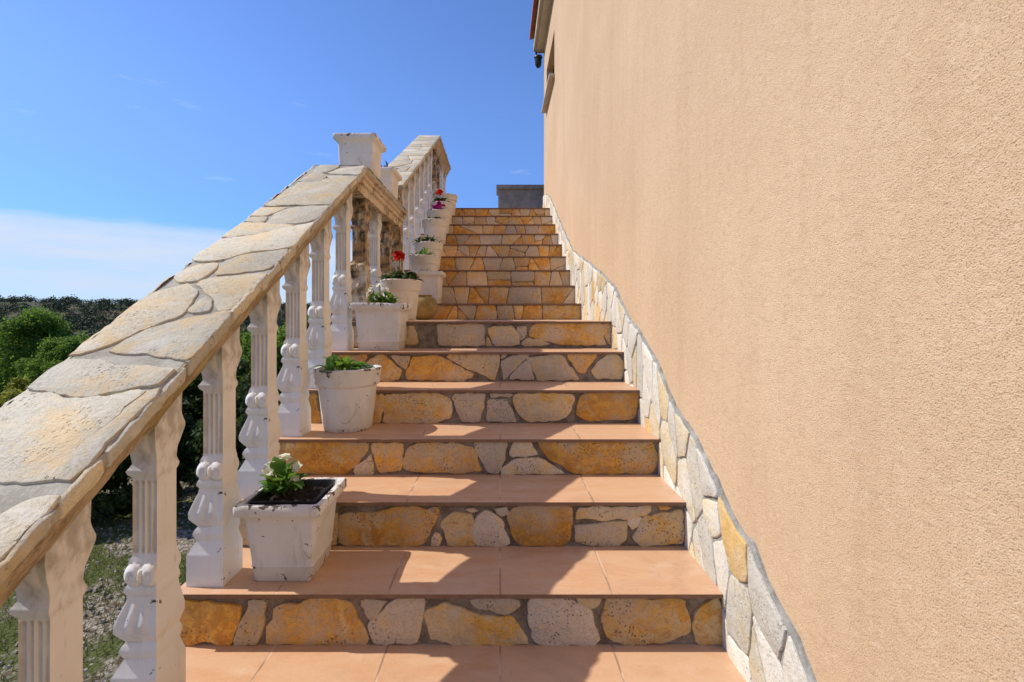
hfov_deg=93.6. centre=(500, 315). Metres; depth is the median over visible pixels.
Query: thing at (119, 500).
shrub
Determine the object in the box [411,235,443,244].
potted plant
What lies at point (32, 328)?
tree
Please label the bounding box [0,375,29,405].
shrub
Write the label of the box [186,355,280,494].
shrub
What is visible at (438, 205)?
flowering plant
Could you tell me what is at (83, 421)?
balustrade
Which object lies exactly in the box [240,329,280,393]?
shrub
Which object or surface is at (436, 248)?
flower pot
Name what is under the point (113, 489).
shrub
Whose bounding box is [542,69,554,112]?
window
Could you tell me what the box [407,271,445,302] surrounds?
square planter
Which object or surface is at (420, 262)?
flower pot
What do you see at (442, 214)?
flower pot
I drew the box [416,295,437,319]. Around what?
clay jar
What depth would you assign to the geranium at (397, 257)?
3.44 m
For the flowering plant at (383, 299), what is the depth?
2.91 m
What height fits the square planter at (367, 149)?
0.278 m
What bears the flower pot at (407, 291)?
on the staircase
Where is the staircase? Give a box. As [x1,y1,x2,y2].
[180,208,745,681]
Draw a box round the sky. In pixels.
[0,0,543,303]
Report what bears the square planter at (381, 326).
on the staircase
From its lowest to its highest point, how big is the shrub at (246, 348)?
1.986 m
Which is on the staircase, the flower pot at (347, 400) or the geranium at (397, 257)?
the flower pot at (347, 400)
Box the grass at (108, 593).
[0,454,244,681]
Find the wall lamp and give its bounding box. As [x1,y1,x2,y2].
[534,51,542,67]
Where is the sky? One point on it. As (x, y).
(135, 135)
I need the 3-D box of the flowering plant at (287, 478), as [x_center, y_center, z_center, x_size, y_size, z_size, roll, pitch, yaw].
[-0.771,0.569,1.696,0.187,0.158,0.152,0,0,-11]
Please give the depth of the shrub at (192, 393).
4.92 m
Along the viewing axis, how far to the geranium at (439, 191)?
6.21 m
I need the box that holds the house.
[529,0,1023,681]
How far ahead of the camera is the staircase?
1.81 m
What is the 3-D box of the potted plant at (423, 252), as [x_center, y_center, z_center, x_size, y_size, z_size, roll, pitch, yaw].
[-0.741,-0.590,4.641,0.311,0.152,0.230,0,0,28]
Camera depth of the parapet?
9.05 m
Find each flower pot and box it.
[313,364,381,432]
[380,279,421,320]
[409,254,439,270]
[414,241,442,269]
[422,218,448,243]
[426,209,450,233]
[430,201,453,223]
[434,193,457,215]
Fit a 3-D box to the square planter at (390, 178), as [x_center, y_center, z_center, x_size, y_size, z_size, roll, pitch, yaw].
[-0.975,-1.041,3.960,0.286,0.278,0.286,0,0,0]
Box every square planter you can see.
[233,477,346,580]
[333,133,385,178]
[349,303,412,350]
[380,167,401,198]
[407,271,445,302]
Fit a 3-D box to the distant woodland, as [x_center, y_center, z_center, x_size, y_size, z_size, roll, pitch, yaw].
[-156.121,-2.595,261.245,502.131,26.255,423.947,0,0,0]
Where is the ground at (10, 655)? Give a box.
[0,302,331,681]
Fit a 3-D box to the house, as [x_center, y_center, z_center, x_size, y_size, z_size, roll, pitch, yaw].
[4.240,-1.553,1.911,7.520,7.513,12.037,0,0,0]
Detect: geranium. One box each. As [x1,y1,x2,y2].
[378,251,423,281]
[432,189,449,201]
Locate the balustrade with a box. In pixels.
[0,135,450,681]
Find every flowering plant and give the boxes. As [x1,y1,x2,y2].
[257,453,310,496]
[364,283,401,302]
[431,200,445,208]
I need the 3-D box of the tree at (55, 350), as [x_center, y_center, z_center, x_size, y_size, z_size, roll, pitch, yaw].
[-9.923,1.427,10.877,1.693,1.979,1.622,0,0,41]
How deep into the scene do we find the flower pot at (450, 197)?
6.46 m
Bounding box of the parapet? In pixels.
[496,185,543,207]
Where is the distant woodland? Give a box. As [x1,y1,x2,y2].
[0,294,332,337]
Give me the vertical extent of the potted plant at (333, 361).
0.119 m
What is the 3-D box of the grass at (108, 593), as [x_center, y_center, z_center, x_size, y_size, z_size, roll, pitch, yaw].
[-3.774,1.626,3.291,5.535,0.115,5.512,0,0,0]
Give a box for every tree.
[0,305,89,398]
[10,334,82,385]
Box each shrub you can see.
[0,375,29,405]
[91,398,200,522]
[99,479,122,492]
[182,373,250,455]
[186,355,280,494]
[236,311,308,402]
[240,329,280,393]
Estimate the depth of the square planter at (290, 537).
1.56 m
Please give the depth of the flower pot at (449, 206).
6.14 m
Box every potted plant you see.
[309,354,375,374]
[406,247,434,256]
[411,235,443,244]
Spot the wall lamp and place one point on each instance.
(538, 60)
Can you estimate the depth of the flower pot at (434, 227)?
5.49 m

